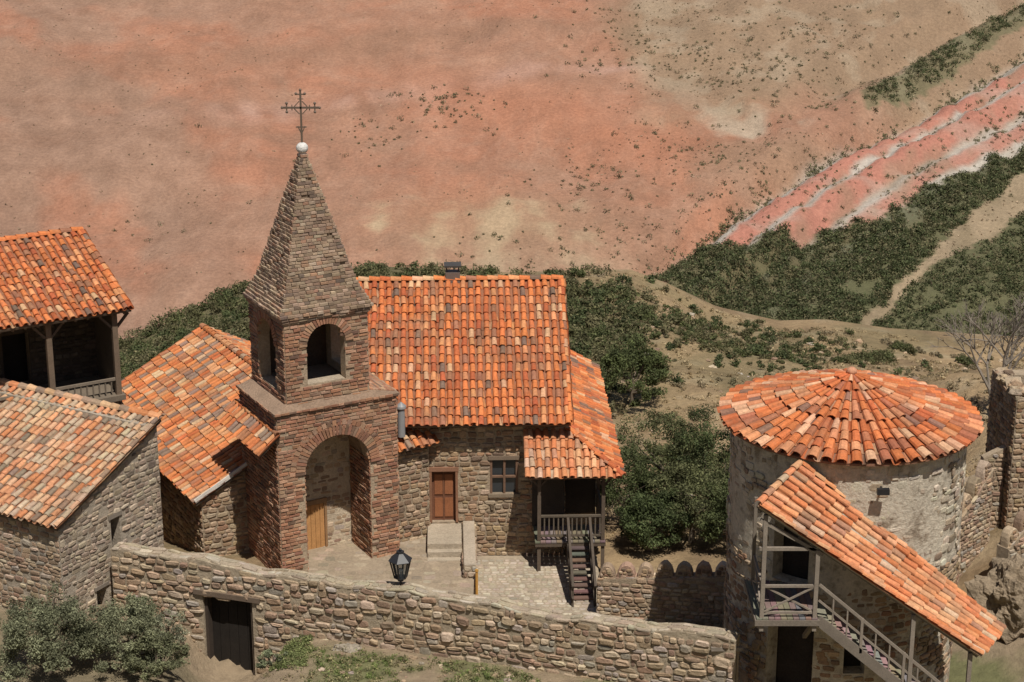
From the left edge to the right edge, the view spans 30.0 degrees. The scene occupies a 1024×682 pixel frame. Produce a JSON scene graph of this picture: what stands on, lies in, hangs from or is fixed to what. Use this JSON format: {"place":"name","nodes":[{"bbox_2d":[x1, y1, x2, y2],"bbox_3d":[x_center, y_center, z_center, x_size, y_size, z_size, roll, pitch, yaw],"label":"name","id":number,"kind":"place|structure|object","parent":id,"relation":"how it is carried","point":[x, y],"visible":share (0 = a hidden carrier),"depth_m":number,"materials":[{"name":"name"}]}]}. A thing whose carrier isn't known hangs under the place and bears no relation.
{"place":"outdoors","nodes":[
{"label":"outdoors","id":0,"kind":"place"},
{"bbox_2d":[308,537,598,612],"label":"courtyard paving","id":1,"kind":"structure","parent":0,"point":[521,579],"depth_m":69.30,"materials":[{"name":"beige stone"}]},
{"bbox_2d":[427,521,475,565],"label":"doorstep landing","id":2,"kind":"object","parent":1,"relation":"on","point":[444,542],"visible":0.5,"depth_m":69.83,"materials":[{"name":"beige stone"}]},
{"bbox_2d":[475,569,478,594],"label":"marker post","id":3,"kind":"object","parent":1,"relation":"on","point":[476,581],"visible":0.83,"depth_m":67.71,"materials":[{"name":"paint"}]},
{"bbox_2d":[362,280,622,479],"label":"roof timbers","id":4,"kind":"object","parent":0,"point":[484,361],"visible":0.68,"depth_m":71.62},
{"bbox_2d":[0,0,1023,681],"bbox_3d":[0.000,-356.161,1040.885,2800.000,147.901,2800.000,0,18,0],"label":"hillside ground","id":5,"kind":"structure","parent":0,"point":[342,64],"depth_m":212.37,"materials":[{"name":"soil"}]},
{"bbox_2d":[0,581,115,681],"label":"olive bush","id":6,"kind":"object","parent":5,"relation":"on","point":[18,627],"visible":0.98,"depth_m":58.63,"materials":[{"name":"green plant"}]},
{"bbox_2d":[0,319,121,404],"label":"walls","id":7,"kind":"structure","parent":5,"relation":"on","point":[17,363],"depth_m":70.90,"materials":[{"name":"brown stone"}]},
{"bbox_2d":[0,318,123,404],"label":"rubble masonry","id":8,"kind":"object","parent":7,"relation":"on","point":[79,333],"visible":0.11,"depth_m":71.19,"materials":[{"name":"stone"}]},
{"bbox_2d":[0,312,128,401],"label":"wooden balcony","id":9,"kind":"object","parent":7,"relation":"on","point":[105,383],"visible":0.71,"depth_m":69.91,"materials":[{"name":"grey wood"}]},
{"bbox_2d":[0,232,130,333],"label":"roof timbers","id":10,"kind":"object","parent":7,"relation":"on","point":[41,323],"visible":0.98,"depth_m":68.94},
{"bbox_2d":[0,227,133,328],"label":"roof tiles","id":11,"kind":"object","parent":7,"relation":"on","point":[113,290],"visible":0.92,"depth_m":69.55,"materials":[{"name":"orange tile"}]},
{"bbox_2d":[0,390,163,623],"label":"walls","id":12,"kind":"structure","parent":5,"relation":"on","point":[114,526],"depth_m":63.88,"materials":[{"name":"beige stone"}]},
{"bbox_2d":[0,388,160,530],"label":"roof timbers","id":13,"kind":"object","parent":12,"relation":"on","point":[58,528],"visible":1,"depth_m":64.47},
{"bbox_2d":[0,378,163,528],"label":"roof tiles","id":14,"kind":"object","parent":12,"relation":"on","point":[67,495],"visible":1,"depth_m":64.89,"materials":[{"name":"orange tile"}]},
{"bbox_2d":[0,428,163,620],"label":"rubble masonry","id":15,"kind":"object","parent":12,"relation":"on","point":[78,515],"visible":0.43,"depth_m":63.57,"materials":[{"name":"stone"}]},
{"bbox_2d":[94,510,121,591],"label":"lintels","id":16,"kind":"object","parent":12,"relation":"attached to","point":[111,517],"visible":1,"depth_m":64.21,"materials":[{"name":"brown wood"}]},
{"bbox_2d":[72,591,171,672],"bbox_3d":[-12.251,9.280,59.765,2.975,2.677,2.784,-9,20,-27],"label":"olive bush","id":17,"kind":"object","parent":5,"relation":"on","point":[140,623],"visible":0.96,"depth_m":59.23,"materials":[{"name":"green plant"}]},
{"bbox_2d":[119,594,162,631],"bbox_3d":[-12.140,9.079,62.400,1.273,1.646,1.588,-13,22,-35],"label":"wormwood shrub","id":18,"kind":"object","parent":5,"relation":"on","point":[145,597],"visible":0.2,"depth_m":62.28,"materials":[{"name":"green plant"}]},
{"bbox_2d":[122,631,190,681],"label":"olive bush","id":19,"kind":"object","parent":5,"relation":"on","point":[155,669],"visible":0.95,"depth_m":58.93,"materials":[{"name":"green plant"}]},
{"bbox_2d":[154,607,189,642],"bbox_3d":[-11.179,9.515,62.309,1.347,1.496,1.305,0,18,0],"label":"wormwood shrub","id":20,"kind":"object","parent":5,"relation":"on","point":[176,629],"visible":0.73,"depth_m":62.09,"materials":[{"name":"green plant"}]},
{"bbox_2d":[121,323,251,555],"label":"stone chapel","id":21,"kind":"structure","parent":5,"relation":"on","point":[186,387],"depth_m":73.02,"materials":[{"name":"ceramic"}]},
{"bbox_2d":[193,588,259,674],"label":"gate and lintel","id":22,"kind":"structure","parent":5,"relation":"on","point":[229,631],"depth_m":63.60,"materials":[{"name":"brown wood"}]},
{"bbox_2d":[255,648,287,671],"bbox_3d":[-7.612,10.285,60.689,1.127,0.982,1.006,0,18,0],"label":"wormwood shrub","id":23,"kind":"object","parent":5,"relation":"on","point":[268,654],"visible":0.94,"depth_m":60.62,"materials":[{"name":"green plant"}]},
{"bbox_2d":[214,89,399,571],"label":"bell tower","id":24,"kind":"structure","parent":5,"relation":"on","point":[309,419],"depth_m":67.28,"materials":[{"name":"brown brick"}]},
{"bbox_2d":[306,497,327,549],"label":"arched doorway door","id":25,"kind":"structure","parent":24,"relation":"in","point":[316,512],"depth_m":70.14,"materials":[{"name":"brown wood"}]},
{"bbox_2d":[332,643,361,652],"bbox_3d":[-5.377,9.936,61.385,1.125,0.465,0.655,0,18,0],"label":"boulder","id":26,"kind":"object","parent":5,"relation":"on","point":[351,648],"visible":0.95,"depth_m":61.24,"materials":[{"name":"beige stone"}]},
{"bbox_2d":[110,542,739,681],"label":"stone wall","id":27,"kind":"structure","parent":5,"relation":"on","point":[372,620],"depth_m":60.65,"materials":[{"name":"beige stone"}]},
{"bbox_2d":[388,548,411,584],"bbox_3d":[-3.550,7.293,60.852,0.764,1.520,0.780,0,18,0],"label":"street lantern","id":28,"kind":"object","parent":27,"relation":"on","point":[400,560],"visible":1,"depth_m":60.62,"materials":[{"name":"paint"}]},
{"bbox_2d":[111,542,737,681],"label":"rubble masonry","id":29,"kind":"object","parent":27,"relation":"on","point":[507,621],"visible":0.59,"depth_m":60.70,"materials":[{"name":"stone"}]},
{"bbox_2d":[262,633,609,681],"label":"grass tufts","id":30,"kind":"object","parent":5,"relation":"on","point":[300,657],"visible":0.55,"depth_m":60.10,"materials":[{"name":"green plant"}]},
{"bbox_2d":[398,426,594,585],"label":"walls","id":31,"kind":"structure","parent":5,"relation":"on","point":[521,469],"depth_m":71.03,"materials":[{"name":"brown stone"}]},
{"bbox_2d":[356,274,625,478],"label":"roof tiles","id":32,"kind":"object","parent":31,"relation":"on","point":[584,444],"visible":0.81,"depth_m":71.74,"materials":[{"name":"orange tile"}]},
{"bbox_2d":[397,402,405,437],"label":"stove pipe","id":33,"kind":"object","parent":32,"relation":"attached to","point":[401,407],"visible":0.89,"depth_m":69.26,"materials":[{"name":"metal"}]},
{"bbox_2d":[444,262,460,282],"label":"roof chimney","id":34,"kind":"object","parent":32,"relation":"on","point":[453,274],"visible":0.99,"depth_m":73.91,"materials":[{"name":"grey metal"}]},
{"bbox_2d":[398,426,595,593],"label":"rubble masonry","id":35,"kind":"object","parent":31,"relation":"on","point":[472,506],"visible":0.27,"depth_m":70.89,"materials":[{"name":"stone"}]},
{"bbox_2d":[0,0,1023,285],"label":"hill tufts","id":36,"kind":"object","parent":5,"relation":"on","point":[660,152],"visible":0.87,"depth_m":213.13,"materials":[{"name":"green plant"}]},
{"bbox_2d":[429,455,611,606],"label":"exterior woodwork","id":37,"kind":"object","parent":5,"relation":"on","point":[548,515],"visible":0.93,"depth_m":71.11,"materials":[{"name":"brown wood"}]},
{"bbox_2d":[492,460,515,491],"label":"window glass","id":38,"kind":"object","parent":37,"relation":"in","point":[497,469],"visible":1,"depth_m":71.19,"materials":[{"name":"grey glass"}]},
{"bbox_2d":[87,0,1023,335],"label":"hill scrub","id":39,"kind":"object","parent":5,"relation":"on","point":[893,256],"visible":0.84,"depth_m":190.81,"materials":[{"name":"green plant"}]},
{"bbox_2d":[118,259,1023,521],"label":"hillside bushes","id":40,"kind":"object","parent":5,"relation":"on","point":[598,336],"visible":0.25,"depth_m":110.76,"materials":[{"name":"green plant"}]},
{"bbox_2d":[595,434,674,516],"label":"leafy tree","id":41,"kind":"object","parent":5,"relation":"on","point":[635,478],"visible":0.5,"depth_m":74.28,"materials":[{"name":"green plant"}]},
{"bbox_2d":[599,333,671,405],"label":"bushy tree","id":42,"kind":"object","parent":5,"relation":"on","point":[646,364],"visible":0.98,"depth_m":93.96,"materials":[{"name":"green plant"}]},
{"bbox_2d":[275,308,1006,681],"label":"scattered stones","id":43,"kind":"object","parent":5,"relation":"on","point":[509,676],"visible":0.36,"depth_m":74.03,"materials":[{"name":"stone"}]},
{"bbox_2d":[613,488,692,551],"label":"leafy tree","id":44,"kind":"object","parent":5,"relation":"on","point":[631,515],"visible":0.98,"depth_m":71.72,"materials":[{"name":"green plant"}]},
{"bbox_2d":[640,440,675,474],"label":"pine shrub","id":45,"kind":"object","parent":5,"relation":"on","point":[649,442],"visible":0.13,"depth_m":81.88,"materials":[{"name":"green plant"}]},
{"bbox_2d":[596,572,724,627],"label":"stone wall","id":46,"kind":"structure","parent":5,"relation":"on","point":[715,580],"depth_m":66.16,"materials":[{"name":"brown stone"}]},
{"bbox_2d":[597,560,725,627],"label":"masonry and merlons","id":47,"kind":"object","parent":5,"relation":"on","point":[627,570],"visible":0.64,"depth_m":66.08,"materials":[{"name":"stone"}]},
{"bbox_2d":[615,404,720,497],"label":"leafy tree","id":48,"kind":"object","parent":5,"relation":"on","point":[670,431],"visible":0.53,"depth_m":76.27,"materials":[{"name":"green plant"}]},
{"bbox_2d":[645,456,729,542],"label":"leafy tree","id":49,"kind":"object","parent":5,"relation":"on","point":[692,479],"visible":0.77,"depth_m":72.37,"materials":[{"name":"green plant"}]},
{"bbox_2d":[660,405,730,512],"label":"leafy tree","id":50,"kind":"object","parent":5,"relation":"on","point":[704,432],"visible":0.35,"depth_m":75.20,"materials":[{"name":"green plant"}]},
{"bbox_2d":[691,479,728,542],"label":"leafy tree","id":51,"kind":"object","parent":5,"relation":"on","point":[714,533],"visible":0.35,"depth_m":71.61,"materials":[{"name":"green plant"}]},
{"bbox_2d":[708,453,729,535],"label":"leafy tree","id":52,"kind":"object","parent":5,"relation":"on","point":[726,474],"visible":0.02,"depth_m":73.71,"materials":[{"name":"green plant"}]},
{"bbox_2d":[711,647,742,681],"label":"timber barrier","id":53,"kind":"object","parent":5,"relation":"on","point":[722,649],"visible":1,"depth_m":57.59,"materials":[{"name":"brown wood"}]},
{"bbox_2d":[566,272,1023,536],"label":"dry grass","id":54,"kind":"structure","parent":5,"relation":"on","point":[942,376],"depth_m":107.41,"materials":[{"name":"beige plant"}]},
{"bbox_2d":[717,366,1005,681],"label":"round tower","id":55,"kind":"structure","parent":5,"relation":"on","point":[844,500],"depth_m":57.46,"materials":[{"name":"stone"}]},
{"bbox_2d":[925,291,1023,397],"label":"bare tree","id":56,"kind":"object","parent":5,"relation":"on","point":[1014,327],"visible":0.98,"depth_m":79.08,"materials":[{"name":"plant"}]},
{"bbox_2d":[959,468,993,573],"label":"stone wall","id":57,"kind":"structure","parent":5,"relation":"on","point":[984,484],"depth_m":68.08,"materials":[{"name":"beige stone"}]},
{"bbox_2d":[959,460,994,577],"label":"masonry and merlons","id":58,"kind":"object","parent":5,"relation":"on","point":[973,487],"visible":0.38,"depth_m":67.86,"materials":[{"name":"stone"}]},
{"bbox_2d":[964,367,1023,530],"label":"ruined stone tower","id":59,"kind":"structure","parent":5,"relation":"on","point":[1003,455],"depth_m":69.00,"materials":[{"name":"beige stone"}]},
{"bbox_2d":[964,553,1023,643],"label":"boulder","id":60,"kind":"object","parent":5,"relation":"on","point":[997,591],"visible":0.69,"depth_m":63.62,"materials":[{"name":"beige stone"}]},
{"bbox_2d":[996,531,1023,558],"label":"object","id":61,"kind":"object","parent":5,"relation":"on","point":[1002,552],"visible":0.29,"depth_m":65.66,"materials":[{"name":"beige stone"}]},
{"bbox_2d":[999,510,1023,557],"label":"masonry and merlons","id":62,"kind":"object","parent":5,"relation":"on","point":[1009,536],"visible":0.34,"depth_m":65.61,"materials":[{"name":"stone"}]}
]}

